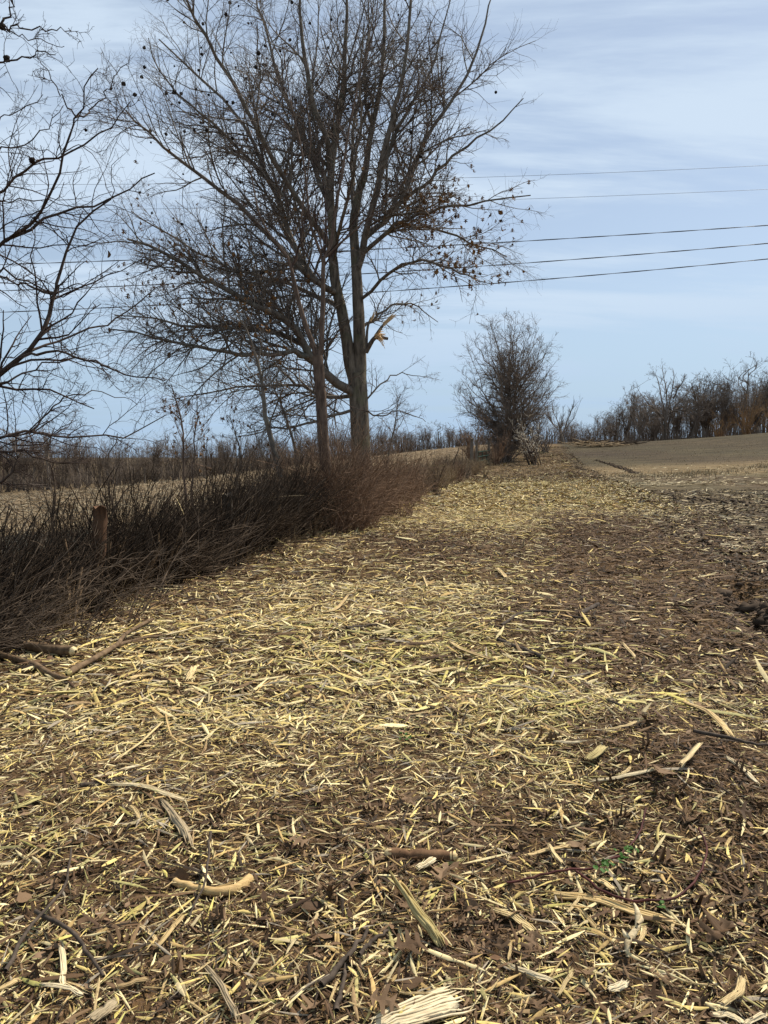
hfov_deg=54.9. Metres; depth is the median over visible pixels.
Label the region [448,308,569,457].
hedgerow oak
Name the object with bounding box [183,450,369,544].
brush clump
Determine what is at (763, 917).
oak leaf
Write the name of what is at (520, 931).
wood splinter
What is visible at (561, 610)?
mulch splinter
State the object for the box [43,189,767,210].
power line
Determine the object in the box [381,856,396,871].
oak leaf
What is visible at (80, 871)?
oak leaf
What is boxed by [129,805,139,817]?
wood splinter
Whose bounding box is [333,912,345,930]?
wood splinter
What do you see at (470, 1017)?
oak leaf
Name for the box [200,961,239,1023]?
long splinter
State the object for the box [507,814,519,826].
oak leaf
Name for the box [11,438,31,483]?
distant tree
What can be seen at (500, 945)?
oak leaf
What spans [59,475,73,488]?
field edge bush
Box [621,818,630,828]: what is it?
oak leaf
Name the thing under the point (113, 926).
oak leaf
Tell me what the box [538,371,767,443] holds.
deep wood
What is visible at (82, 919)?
plain leaf
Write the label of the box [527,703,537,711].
oak leaf
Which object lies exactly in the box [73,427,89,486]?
distant tree
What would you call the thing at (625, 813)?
oak leaf
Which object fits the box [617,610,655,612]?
mulch splinter
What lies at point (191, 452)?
distant tree
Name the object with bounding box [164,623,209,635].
mulch splinter
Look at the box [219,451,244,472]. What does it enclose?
field edge bush
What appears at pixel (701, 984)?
wood splinter
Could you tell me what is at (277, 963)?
wood splinter
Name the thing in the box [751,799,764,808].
oak leaf
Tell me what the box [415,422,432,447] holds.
distant tree
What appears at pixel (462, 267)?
power cable
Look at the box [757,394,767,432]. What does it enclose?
willow thicket
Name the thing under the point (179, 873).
plain leaf
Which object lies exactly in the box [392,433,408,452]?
field edge bush
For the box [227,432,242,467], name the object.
distant tree
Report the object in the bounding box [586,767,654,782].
flat splinter
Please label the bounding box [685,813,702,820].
plain leaf
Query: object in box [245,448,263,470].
field edge bush
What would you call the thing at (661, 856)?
oak leaf
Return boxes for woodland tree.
[554,421,572,441]
[560,418,582,441]
[565,421,580,443]
[570,421,577,441]
[574,422,604,440]
[575,427,595,442]
[590,411,602,440]
[591,411,618,438]
[598,406,624,440]
[605,401,632,440]
[608,402,625,440]
[613,394,643,439]
[615,390,661,440]
[622,386,665,439]
[625,393,653,425]
[626,393,672,440]
[634,401,670,440]
[637,392,687,439]
[658,388,686,439]
[659,386,691,437]
[668,404,688,436]
[674,369,723,438]
[675,382,724,438]
[680,375,736,437]
[683,373,717,437]
[686,373,735,437]
[697,360,743,430]
[707,386,742,434]
[709,367,737,435]
[717,382,753,434]
[729,382,767,433]
[733,380,766,433]
[735,351,767,426]
[738,367,767,433]
[749,380,767,418]
[756,372,767,431]
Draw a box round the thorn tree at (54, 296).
[0,0,195,505]
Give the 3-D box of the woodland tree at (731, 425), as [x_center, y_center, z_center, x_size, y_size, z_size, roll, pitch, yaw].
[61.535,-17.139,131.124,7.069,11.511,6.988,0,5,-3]
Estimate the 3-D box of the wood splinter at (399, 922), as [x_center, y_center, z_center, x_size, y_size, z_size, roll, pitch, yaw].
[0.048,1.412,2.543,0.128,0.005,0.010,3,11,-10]
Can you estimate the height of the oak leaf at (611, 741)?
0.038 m
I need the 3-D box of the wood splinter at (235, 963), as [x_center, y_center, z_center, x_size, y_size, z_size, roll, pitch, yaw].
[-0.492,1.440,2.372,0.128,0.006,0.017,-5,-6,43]
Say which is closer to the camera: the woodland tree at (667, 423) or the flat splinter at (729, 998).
the flat splinter at (729, 998)
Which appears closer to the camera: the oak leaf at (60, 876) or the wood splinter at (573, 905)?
the wood splinter at (573, 905)
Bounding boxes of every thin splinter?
[39,982,86,996]
[59,940,66,984]
[118,722,161,758]
[155,913,184,948]
[164,707,198,750]
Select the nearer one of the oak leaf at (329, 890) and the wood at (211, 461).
the oak leaf at (329, 890)
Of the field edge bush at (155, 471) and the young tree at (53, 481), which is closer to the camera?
the young tree at (53, 481)
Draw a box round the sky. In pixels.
[0,0,767,457]
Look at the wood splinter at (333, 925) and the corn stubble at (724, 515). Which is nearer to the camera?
the wood splinter at (333, 925)
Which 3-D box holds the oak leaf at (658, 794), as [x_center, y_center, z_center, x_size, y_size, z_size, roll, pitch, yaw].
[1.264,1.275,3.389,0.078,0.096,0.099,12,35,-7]
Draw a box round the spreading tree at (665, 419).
[630,358,693,439]
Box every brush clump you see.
[0,456,247,605]
[0,473,171,629]
[0,490,159,654]
[0,535,86,643]
[29,450,275,586]
[117,435,281,575]
[134,432,323,563]
[178,443,361,552]
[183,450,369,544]
[241,443,372,537]
[244,454,374,532]
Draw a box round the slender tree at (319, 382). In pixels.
[217,0,413,482]
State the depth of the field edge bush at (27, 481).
112.26 m
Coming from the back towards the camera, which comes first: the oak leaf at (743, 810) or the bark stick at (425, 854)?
the oak leaf at (743, 810)
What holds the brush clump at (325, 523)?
on the ground at (672, 457)
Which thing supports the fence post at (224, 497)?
on the ground at (672, 457)
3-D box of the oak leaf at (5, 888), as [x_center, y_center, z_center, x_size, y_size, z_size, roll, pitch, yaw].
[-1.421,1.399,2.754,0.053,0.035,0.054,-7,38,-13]
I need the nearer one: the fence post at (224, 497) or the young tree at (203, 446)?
the fence post at (224, 497)
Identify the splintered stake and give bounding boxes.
[389,870,444,947]
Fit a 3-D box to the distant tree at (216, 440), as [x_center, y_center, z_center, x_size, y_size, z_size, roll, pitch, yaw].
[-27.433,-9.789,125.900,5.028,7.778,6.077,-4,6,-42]
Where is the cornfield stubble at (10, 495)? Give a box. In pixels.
[0,445,485,582]
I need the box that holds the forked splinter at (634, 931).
[622,903,643,956]
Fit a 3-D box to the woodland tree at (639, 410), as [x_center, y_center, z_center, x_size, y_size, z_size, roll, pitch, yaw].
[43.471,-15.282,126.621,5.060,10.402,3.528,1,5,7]
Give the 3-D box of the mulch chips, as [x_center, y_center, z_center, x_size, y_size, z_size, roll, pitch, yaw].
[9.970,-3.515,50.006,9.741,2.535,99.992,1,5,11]
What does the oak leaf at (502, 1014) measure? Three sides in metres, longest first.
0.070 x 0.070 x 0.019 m
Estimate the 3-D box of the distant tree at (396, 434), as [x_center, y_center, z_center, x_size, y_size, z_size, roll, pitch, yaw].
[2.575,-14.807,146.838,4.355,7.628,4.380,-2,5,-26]
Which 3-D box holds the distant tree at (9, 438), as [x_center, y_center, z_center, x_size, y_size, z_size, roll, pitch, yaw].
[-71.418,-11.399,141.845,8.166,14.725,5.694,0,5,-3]
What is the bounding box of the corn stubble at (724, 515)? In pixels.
[572,461,767,579]
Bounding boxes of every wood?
[0,429,493,490]
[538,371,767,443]
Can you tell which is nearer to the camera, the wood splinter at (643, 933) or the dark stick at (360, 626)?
the wood splinter at (643, 933)
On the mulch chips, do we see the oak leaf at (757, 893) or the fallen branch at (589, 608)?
the oak leaf at (757, 893)
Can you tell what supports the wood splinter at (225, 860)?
on the ground at (672, 457)
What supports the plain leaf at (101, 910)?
on the ground at (672, 457)
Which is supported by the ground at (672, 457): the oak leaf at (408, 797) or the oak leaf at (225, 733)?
the oak leaf at (225, 733)
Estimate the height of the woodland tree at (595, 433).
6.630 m
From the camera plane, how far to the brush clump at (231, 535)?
10.28 m
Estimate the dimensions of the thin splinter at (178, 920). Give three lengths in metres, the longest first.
0.194 x 0.024 x 0.015 m
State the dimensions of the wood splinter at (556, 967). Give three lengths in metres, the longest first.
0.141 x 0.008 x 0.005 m
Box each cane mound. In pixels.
[208,406,456,533]
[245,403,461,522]
[284,403,476,519]
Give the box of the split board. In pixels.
[543,890,683,925]
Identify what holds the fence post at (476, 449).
on the ground at (672, 457)
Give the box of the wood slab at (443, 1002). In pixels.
[369,986,474,1023]
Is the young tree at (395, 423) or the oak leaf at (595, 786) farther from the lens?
the young tree at (395, 423)
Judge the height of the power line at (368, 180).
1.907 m
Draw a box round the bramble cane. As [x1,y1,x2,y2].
[399,728,707,908]
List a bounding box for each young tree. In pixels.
[0,406,86,540]
[79,421,145,523]
[155,383,209,503]
[178,396,216,502]
[189,406,268,487]
[203,275,295,480]
[240,355,317,467]
[370,378,420,482]
[446,432,467,471]
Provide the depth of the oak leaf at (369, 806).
3.40 m
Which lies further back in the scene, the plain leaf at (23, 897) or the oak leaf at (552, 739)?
the oak leaf at (552, 739)
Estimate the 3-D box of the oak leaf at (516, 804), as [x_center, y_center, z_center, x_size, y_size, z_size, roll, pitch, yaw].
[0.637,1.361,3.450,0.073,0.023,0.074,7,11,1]
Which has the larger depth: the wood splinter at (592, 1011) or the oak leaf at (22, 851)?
the oak leaf at (22, 851)
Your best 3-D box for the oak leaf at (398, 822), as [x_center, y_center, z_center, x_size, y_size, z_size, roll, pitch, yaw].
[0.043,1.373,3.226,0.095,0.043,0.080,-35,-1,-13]
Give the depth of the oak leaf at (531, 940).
2.48 m
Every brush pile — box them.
[557,438,629,446]
[575,437,649,444]
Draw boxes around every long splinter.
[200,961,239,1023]
[678,700,733,735]
[725,755,760,784]
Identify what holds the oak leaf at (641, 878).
on the mulch chips
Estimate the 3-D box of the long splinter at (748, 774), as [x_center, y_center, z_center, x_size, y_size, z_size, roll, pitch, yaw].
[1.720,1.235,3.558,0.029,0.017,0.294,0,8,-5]
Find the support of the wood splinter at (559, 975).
on the ground at (672, 457)
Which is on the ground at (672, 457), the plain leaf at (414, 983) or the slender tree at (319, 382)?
the slender tree at (319, 382)
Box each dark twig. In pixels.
[3,848,71,972]
[34,909,104,977]
[188,831,211,916]
[693,729,767,745]
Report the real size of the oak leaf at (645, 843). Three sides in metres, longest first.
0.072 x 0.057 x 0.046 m
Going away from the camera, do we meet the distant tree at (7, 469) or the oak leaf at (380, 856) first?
the oak leaf at (380, 856)
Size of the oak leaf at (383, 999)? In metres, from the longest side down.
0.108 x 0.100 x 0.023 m
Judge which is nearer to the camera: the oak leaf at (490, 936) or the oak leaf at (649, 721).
the oak leaf at (490, 936)
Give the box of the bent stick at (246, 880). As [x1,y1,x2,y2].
[172,874,253,896]
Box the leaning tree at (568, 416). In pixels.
[544,397,582,443]
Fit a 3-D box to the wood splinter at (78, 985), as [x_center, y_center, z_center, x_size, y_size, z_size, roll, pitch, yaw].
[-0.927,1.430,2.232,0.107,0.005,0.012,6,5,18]
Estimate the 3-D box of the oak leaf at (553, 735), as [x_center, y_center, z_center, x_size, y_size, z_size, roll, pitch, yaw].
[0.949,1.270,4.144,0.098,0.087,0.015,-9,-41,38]
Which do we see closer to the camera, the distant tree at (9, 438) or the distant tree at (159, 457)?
the distant tree at (159, 457)
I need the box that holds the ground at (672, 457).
[0,433,767,1023]
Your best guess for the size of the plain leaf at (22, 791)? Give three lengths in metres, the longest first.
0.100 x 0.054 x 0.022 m
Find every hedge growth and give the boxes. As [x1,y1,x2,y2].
[344,445,440,501]
[388,442,451,495]
[392,457,460,490]
[411,454,463,484]
[422,453,466,482]
[432,447,474,478]
[445,450,494,477]
[451,453,484,475]
[461,441,493,462]
[466,458,488,468]
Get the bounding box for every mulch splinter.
[128,673,153,679]
[151,688,173,691]
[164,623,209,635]
[185,664,197,680]
[279,597,310,599]
[320,594,348,612]
[366,627,411,631]
[398,557,428,559]
[406,639,435,644]
[425,667,458,672]
[448,640,493,659]
[496,567,506,577]
[549,609,573,611]
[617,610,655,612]
[621,642,635,658]
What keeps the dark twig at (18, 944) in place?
on the dark twig at (72, 932)
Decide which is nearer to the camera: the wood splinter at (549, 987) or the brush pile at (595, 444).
the wood splinter at (549, 987)
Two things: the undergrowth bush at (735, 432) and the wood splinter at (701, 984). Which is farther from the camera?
the undergrowth bush at (735, 432)
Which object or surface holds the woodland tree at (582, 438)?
on the ground at (672, 457)
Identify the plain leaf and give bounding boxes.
[14,786,30,796]
[17,892,31,902]
[47,943,71,950]
[77,915,89,929]
[95,907,106,917]
[156,955,171,965]
[168,868,188,881]
[204,771,215,779]
[236,992,252,1015]
[256,973,276,986]
[301,901,322,909]
[397,897,408,909]
[399,976,422,991]
[437,967,457,980]
[448,874,460,880]
[462,899,478,909]
[463,936,476,948]
[521,896,537,908]
[566,841,585,849]
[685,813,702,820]
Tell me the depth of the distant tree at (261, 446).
126.64 m
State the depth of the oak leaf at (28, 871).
2.88 m
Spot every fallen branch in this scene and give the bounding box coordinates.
[496,638,544,658]
[500,609,583,625]
[580,602,599,612]
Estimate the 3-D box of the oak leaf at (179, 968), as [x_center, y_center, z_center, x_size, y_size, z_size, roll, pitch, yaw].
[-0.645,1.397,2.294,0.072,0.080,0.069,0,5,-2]
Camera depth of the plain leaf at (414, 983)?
2.25 m
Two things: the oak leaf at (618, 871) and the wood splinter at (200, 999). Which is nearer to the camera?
the wood splinter at (200, 999)
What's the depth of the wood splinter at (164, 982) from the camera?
2.25 m
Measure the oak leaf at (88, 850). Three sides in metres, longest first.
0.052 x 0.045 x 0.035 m
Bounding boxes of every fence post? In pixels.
[91,505,107,603]
[222,492,234,562]
[470,438,473,463]
[475,440,477,459]
[487,438,490,464]
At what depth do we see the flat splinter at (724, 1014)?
2.16 m
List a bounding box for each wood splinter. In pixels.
[2,730,27,734]
[22,1008,48,1016]
[48,949,80,962]
[66,981,88,991]
[94,976,100,1009]
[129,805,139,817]
[137,924,157,940]
[141,986,163,988]
[159,968,170,1000]
[180,891,203,893]
[186,992,217,1005]
[189,1001,209,1016]
[194,957,215,972]
[215,859,235,862]
[219,954,242,967]
[248,998,266,1001]
[257,1012,292,1016]
[268,895,288,904]
[268,951,294,970]
[308,912,318,925]
[317,919,348,931]
[329,978,339,1002]
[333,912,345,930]
[344,977,354,996]
[347,1001,378,1014]
[356,965,364,978]
[357,739,373,746]
[365,827,388,828]
[380,921,414,923]
[393,931,410,962]
[399,991,435,994]
[469,978,491,987]
[488,979,498,992]
[507,940,511,959]
[511,928,525,936]
[531,987,566,988]
[545,959,562,981]
[552,970,573,978]
[555,967,573,996]
[559,904,582,906]
[567,895,579,912]
[574,906,599,930]
[583,964,616,969]
[584,1008,615,1016]
[620,766,630,773]
[638,925,646,940]
[653,939,686,940]
[671,915,678,931]
[679,980,712,986]
[694,789,721,794]
[695,882,712,899]
[723,836,732,852]
[756,980,767,984]
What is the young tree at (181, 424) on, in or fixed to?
on the ground at (672, 457)
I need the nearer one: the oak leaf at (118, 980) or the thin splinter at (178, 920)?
the oak leaf at (118, 980)
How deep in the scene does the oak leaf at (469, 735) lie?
4.25 m
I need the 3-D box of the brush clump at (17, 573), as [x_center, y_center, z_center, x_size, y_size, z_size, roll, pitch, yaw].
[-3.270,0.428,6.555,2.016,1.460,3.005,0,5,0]
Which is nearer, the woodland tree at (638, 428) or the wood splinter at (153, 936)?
the wood splinter at (153, 936)
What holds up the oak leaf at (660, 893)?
on the mulch chips
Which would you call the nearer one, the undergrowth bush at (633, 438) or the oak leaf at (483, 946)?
the oak leaf at (483, 946)
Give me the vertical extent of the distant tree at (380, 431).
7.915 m
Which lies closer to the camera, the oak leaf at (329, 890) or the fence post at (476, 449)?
the oak leaf at (329, 890)
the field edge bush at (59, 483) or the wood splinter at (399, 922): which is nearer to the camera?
the wood splinter at (399, 922)
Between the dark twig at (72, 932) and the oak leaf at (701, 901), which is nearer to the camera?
the dark twig at (72, 932)
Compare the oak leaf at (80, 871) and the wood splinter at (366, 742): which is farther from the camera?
the wood splinter at (366, 742)
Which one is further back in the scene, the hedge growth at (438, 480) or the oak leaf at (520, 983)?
the hedge growth at (438, 480)
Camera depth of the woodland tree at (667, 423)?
138.38 m
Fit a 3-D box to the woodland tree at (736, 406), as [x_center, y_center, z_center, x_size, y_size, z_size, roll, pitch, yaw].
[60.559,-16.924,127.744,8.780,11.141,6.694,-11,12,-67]
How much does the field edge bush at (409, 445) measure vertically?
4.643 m
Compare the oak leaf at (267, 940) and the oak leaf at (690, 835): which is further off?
the oak leaf at (690, 835)
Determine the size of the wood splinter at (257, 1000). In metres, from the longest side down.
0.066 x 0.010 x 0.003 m
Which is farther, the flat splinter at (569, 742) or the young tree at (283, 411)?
the young tree at (283, 411)
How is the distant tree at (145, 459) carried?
on the ground at (672, 457)
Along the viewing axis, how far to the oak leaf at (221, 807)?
3.34 m
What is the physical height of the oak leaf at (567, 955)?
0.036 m
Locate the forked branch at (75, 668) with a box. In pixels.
[65,618,168,675]
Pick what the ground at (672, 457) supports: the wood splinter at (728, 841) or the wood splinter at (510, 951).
the wood splinter at (510, 951)
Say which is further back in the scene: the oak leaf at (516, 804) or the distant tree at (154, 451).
the distant tree at (154, 451)
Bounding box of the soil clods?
[576,459,767,643]
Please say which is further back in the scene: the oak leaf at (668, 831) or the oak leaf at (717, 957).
the oak leaf at (668, 831)
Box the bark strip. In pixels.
[426,914,449,948]
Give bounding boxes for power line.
[1,165,767,184]
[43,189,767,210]
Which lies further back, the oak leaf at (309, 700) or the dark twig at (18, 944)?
the oak leaf at (309, 700)
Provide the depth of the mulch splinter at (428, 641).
6.28 m
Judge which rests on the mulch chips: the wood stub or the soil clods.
the wood stub
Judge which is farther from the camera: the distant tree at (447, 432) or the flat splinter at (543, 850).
the distant tree at (447, 432)
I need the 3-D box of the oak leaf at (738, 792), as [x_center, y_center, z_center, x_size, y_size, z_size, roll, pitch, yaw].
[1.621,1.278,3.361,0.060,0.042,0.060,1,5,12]
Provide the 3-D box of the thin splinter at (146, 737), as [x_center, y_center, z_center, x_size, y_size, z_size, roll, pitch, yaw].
[-1.362,1.285,4.171,0.023,0.014,0.579,0,4,6]
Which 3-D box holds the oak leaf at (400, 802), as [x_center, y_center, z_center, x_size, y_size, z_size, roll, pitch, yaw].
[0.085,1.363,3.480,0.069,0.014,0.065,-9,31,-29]
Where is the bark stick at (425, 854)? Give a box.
[384,848,457,861]
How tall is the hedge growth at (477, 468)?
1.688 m
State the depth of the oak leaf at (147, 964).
2.33 m
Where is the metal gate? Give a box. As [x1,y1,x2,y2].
[478,450,489,460]
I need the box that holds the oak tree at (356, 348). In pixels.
[56,0,557,480]
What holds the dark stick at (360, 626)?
on the ground at (672, 457)
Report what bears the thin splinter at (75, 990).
on the ground at (672, 457)
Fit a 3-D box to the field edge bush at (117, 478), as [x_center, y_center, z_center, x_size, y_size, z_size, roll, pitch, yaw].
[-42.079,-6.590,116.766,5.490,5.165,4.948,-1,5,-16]
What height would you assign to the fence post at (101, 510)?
1.219 m
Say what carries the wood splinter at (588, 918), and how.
on the ground at (672, 457)
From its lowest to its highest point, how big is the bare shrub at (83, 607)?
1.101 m
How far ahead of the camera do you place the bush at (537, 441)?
77.56 m
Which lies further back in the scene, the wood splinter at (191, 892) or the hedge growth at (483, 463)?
the hedge growth at (483, 463)
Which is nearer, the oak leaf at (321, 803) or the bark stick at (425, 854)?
the bark stick at (425, 854)
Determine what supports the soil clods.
on the ground at (672, 457)
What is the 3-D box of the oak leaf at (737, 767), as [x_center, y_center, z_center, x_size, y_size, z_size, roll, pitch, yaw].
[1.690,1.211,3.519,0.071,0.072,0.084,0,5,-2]
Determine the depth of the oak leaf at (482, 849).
3.09 m
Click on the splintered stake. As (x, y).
(425, 921)
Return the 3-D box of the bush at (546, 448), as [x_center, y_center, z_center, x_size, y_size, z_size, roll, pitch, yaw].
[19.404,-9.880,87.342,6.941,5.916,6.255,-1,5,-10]
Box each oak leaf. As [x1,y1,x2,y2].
[0,880,10,892]
[16,842,37,853]
[17,958,39,979]
[22,902,41,919]
[23,865,34,875]
[27,938,40,950]
[36,874,57,885]
[46,904,69,922]
[49,862,61,870]
[49,882,59,890]
[59,865,82,877]
[70,886,79,894]
[76,866,88,877]
[83,846,93,856]
[84,758,93,766]
[106,976,128,998]
[108,923,132,950]
[111,920,129,935]
[135,958,153,977]
[162,950,187,980]
[188,913,209,935]
[208,902,227,921]
[209,905,224,921]
[212,801,229,817]
[218,962,235,980]
[219,731,229,736]
[223,964,244,979]
[226,785,242,791]
[235,985,249,995]
[241,882,261,893]
[255,810,269,824]
[256,926,273,949]
[281,880,297,891]
[283,839,296,852]
[289,833,309,846]
[300,993,326,1011]
[302,692,311,703]
[305,863,321,873]
[308,838,318,851]
[310,799,324,807]
[318,906,328,924]
[319,879,344,897]
[329,825,343,839]
[342,879,357,887]
[360,800,377,810]
[364,753,374,762]
[367,983,398,1015]
[368,917,380,923]
[375,852,385,860]
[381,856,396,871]
[386,820,402,830]
[393,928,428,954]
[393,949,406,959]
[395,797,407,806]
[399,790,418,805]
[400,965,413,978]
[429,863,453,880]
[430,796,443,808]
[431,801,444,818]
[441,891,454,902]
[452,672,462,682]
[453,917,467,927]
[456,914,473,933]
[462,1006,478,1023]
[464,729,472,741]
[469,820,481,829]
[471,902,486,918]
[475,940,491,952]
[477,841,489,852]
[481,930,499,948]
[487,907,499,922]
[488,870,505,881]
[488,925,499,933]
[492,938,514,963]
[493,1009,513,1016]
[498,749,512,758]
[499,874,514,893]
[502,839,523,850]
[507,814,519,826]
[509,962,532,992]
[514,798,526,805]
[516,842,528,857]
[519,929,542,954]
[522,997,545,1009]
[523,851,539,864]
[523,999,542,1016]
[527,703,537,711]
[527,912,538,922]
[529,727,543,740]
[535,809,551,821]
[535,992,551,1002]
[545,732,559,740]
[547,731,560,739]
[548,946,573,962]
[551,832,562,839]
[558,878,576,886]
[574,965,594,975]
[578,811,594,820]
[585,982,599,1006]
[587,884,604,897]
[589,861,607,875]
[592,778,605,792]
[596,815,612,821]
[603,773,621,782]
[604,737,619,745]
[607,868,626,880]
[608,814,624,824]
[610,841,625,853]
[615,800,630,817]
[615,829,627,841]
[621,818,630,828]
[625,1003,640,1023]
[626,872,644,888]
[627,740,640,752]
[636,880,658,899]
[638,732,653,749]
[640,711,658,727]
[641,838,651,849]
[642,982,666,1005]
[650,763,676,775]
[650,842,673,865]
[650,886,670,898]
[653,903,672,910]
[655,786,671,799]
[662,737,673,745]
[662,827,673,833]
[667,749,677,758]
[669,780,686,795]
[679,802,697,824]
[685,873,698,880]
[686,892,714,910]
[687,790,704,803]
[687,983,708,1006]
[689,828,707,842]
[691,934,700,943]
[697,816,710,823]
[698,774,714,781]
[698,960,725,986]
[699,909,736,941]
[706,851,730,870]
[706,949,720,959]
[711,915,727,925]
[721,988,739,1009]
[731,759,747,774]
[731,821,741,831]
[732,801,753,820]
[733,787,747,796]
[736,871,756,883]
[741,1001,767,1023]
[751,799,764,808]
[751,875,767,897]
[753,728,766,741]
[754,915,767,920]
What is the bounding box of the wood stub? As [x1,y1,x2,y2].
[160,798,193,847]
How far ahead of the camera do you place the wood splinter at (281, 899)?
2.69 m
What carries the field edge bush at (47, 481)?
on the ground at (672, 457)
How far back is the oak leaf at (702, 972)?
2.33 m
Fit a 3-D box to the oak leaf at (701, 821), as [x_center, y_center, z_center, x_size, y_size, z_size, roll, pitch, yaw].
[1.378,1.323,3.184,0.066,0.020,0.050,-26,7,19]
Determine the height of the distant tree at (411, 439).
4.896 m
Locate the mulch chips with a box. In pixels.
[0,446,767,1023]
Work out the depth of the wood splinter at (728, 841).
3.05 m
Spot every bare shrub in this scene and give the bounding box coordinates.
[0,520,238,652]
[0,562,70,663]
[111,493,265,620]
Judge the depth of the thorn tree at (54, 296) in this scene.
7.25 m
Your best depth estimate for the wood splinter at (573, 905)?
2.67 m
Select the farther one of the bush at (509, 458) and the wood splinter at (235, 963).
the bush at (509, 458)
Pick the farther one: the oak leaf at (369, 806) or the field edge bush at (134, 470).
the field edge bush at (134, 470)
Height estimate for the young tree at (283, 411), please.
4.202 m
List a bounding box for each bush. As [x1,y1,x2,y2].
[0,468,23,491]
[0,471,12,492]
[8,474,27,491]
[16,469,40,490]
[32,463,62,489]
[51,476,69,488]
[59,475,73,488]
[65,457,91,488]
[79,464,93,487]
[100,458,133,485]
[114,458,148,483]
[115,466,138,484]
[123,451,161,483]
[139,458,165,482]
[152,464,173,480]
[165,459,182,479]
[185,457,201,477]
[196,456,214,476]
[198,453,228,475]
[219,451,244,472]
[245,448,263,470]
[255,443,282,468]
[275,442,292,463]
[289,445,311,462]
[370,437,390,454]
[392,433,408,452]
[402,438,416,451]
[445,409,491,462]
[450,432,466,446]
[468,403,550,462]
[479,427,512,464]
[518,407,552,458]
[532,415,572,452]
[618,431,649,441]
[656,425,685,439]
[725,423,756,434]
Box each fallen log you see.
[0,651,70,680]
[2,640,76,656]
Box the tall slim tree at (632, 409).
[626,378,650,438]
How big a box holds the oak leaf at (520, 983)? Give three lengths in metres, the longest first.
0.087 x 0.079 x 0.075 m
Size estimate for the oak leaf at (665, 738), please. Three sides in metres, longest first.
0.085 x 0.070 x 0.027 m
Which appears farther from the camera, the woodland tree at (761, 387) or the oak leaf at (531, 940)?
the woodland tree at (761, 387)
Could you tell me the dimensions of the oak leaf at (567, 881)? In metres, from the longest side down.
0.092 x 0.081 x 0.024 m
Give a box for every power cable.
[0,225,767,264]
[0,258,767,312]
[2,243,767,290]
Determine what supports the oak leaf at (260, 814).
on the ground at (672, 457)
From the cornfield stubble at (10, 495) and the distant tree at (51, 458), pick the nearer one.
the cornfield stubble at (10, 495)
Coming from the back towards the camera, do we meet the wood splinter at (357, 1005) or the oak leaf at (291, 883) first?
the oak leaf at (291, 883)
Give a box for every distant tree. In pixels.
[0,417,27,490]
[0,439,19,489]
[1,431,44,490]
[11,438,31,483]
[13,430,45,489]
[28,440,52,489]
[31,419,63,486]
[37,431,60,487]
[54,430,74,483]
[61,437,91,483]
[63,440,83,478]
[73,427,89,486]
[73,435,97,483]
[92,446,107,485]
[97,431,123,475]
[106,438,136,484]
[123,441,137,483]
[127,446,145,482]
[133,442,156,481]
[138,430,173,481]
[142,438,165,476]
[149,436,184,479]
[160,426,171,479]
[172,442,185,478]
[173,433,197,466]
[181,441,202,475]
[193,434,207,472]
[197,445,216,475]
[210,432,239,473]
[213,444,236,469]
[215,436,237,473]
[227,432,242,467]
[243,435,263,470]
[255,434,269,454]
[290,432,309,463]
[299,429,317,453]
[302,437,318,458]
[328,423,339,454]
[336,430,350,453]
[373,421,389,442]
[381,431,392,444]
[385,425,406,449]
[406,433,416,450]
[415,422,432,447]
[421,427,433,446]
[431,419,443,437]
[441,424,456,439]
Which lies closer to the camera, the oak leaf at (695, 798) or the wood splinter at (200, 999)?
the wood splinter at (200, 999)
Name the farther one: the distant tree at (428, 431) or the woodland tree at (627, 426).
the distant tree at (428, 431)
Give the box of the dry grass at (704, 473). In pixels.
[468,433,767,480]
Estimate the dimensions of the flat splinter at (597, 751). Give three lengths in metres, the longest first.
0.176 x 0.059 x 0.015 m
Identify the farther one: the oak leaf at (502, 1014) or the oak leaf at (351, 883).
the oak leaf at (351, 883)
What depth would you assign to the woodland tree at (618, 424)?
126.21 m
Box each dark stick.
[80,763,172,787]
[319,927,368,987]
[334,963,346,1013]
[345,623,389,629]
[356,929,388,957]
[456,552,548,555]
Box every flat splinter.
[0,976,24,990]
[11,795,45,809]
[85,997,120,1023]
[93,763,143,777]
[106,782,190,801]
[115,977,148,987]
[415,857,436,870]
[490,907,535,930]
[500,959,541,982]
[507,962,554,982]
[524,844,570,855]
[547,843,564,864]
[554,740,588,743]
[585,745,607,759]
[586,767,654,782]
[586,872,615,890]
[602,720,642,730]
[607,978,628,991]
[679,742,702,764]
[710,1010,744,1023]
[717,975,745,1006]
[744,1011,767,1023]
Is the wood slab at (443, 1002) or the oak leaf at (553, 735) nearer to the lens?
the wood slab at (443, 1002)
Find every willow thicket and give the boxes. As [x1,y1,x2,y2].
[709,411,736,436]
[730,390,767,434]
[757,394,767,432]
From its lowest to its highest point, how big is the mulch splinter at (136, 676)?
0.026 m
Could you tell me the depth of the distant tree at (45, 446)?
124.66 m
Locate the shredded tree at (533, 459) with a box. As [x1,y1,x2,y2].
[509,413,541,464]
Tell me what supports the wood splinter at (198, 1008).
on the ground at (672, 457)
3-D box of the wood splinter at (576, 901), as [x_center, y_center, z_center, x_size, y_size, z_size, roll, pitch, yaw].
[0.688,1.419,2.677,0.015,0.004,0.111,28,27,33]
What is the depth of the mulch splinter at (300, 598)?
8.05 m
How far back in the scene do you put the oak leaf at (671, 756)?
3.71 m
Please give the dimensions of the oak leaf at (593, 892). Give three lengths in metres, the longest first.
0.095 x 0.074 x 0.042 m

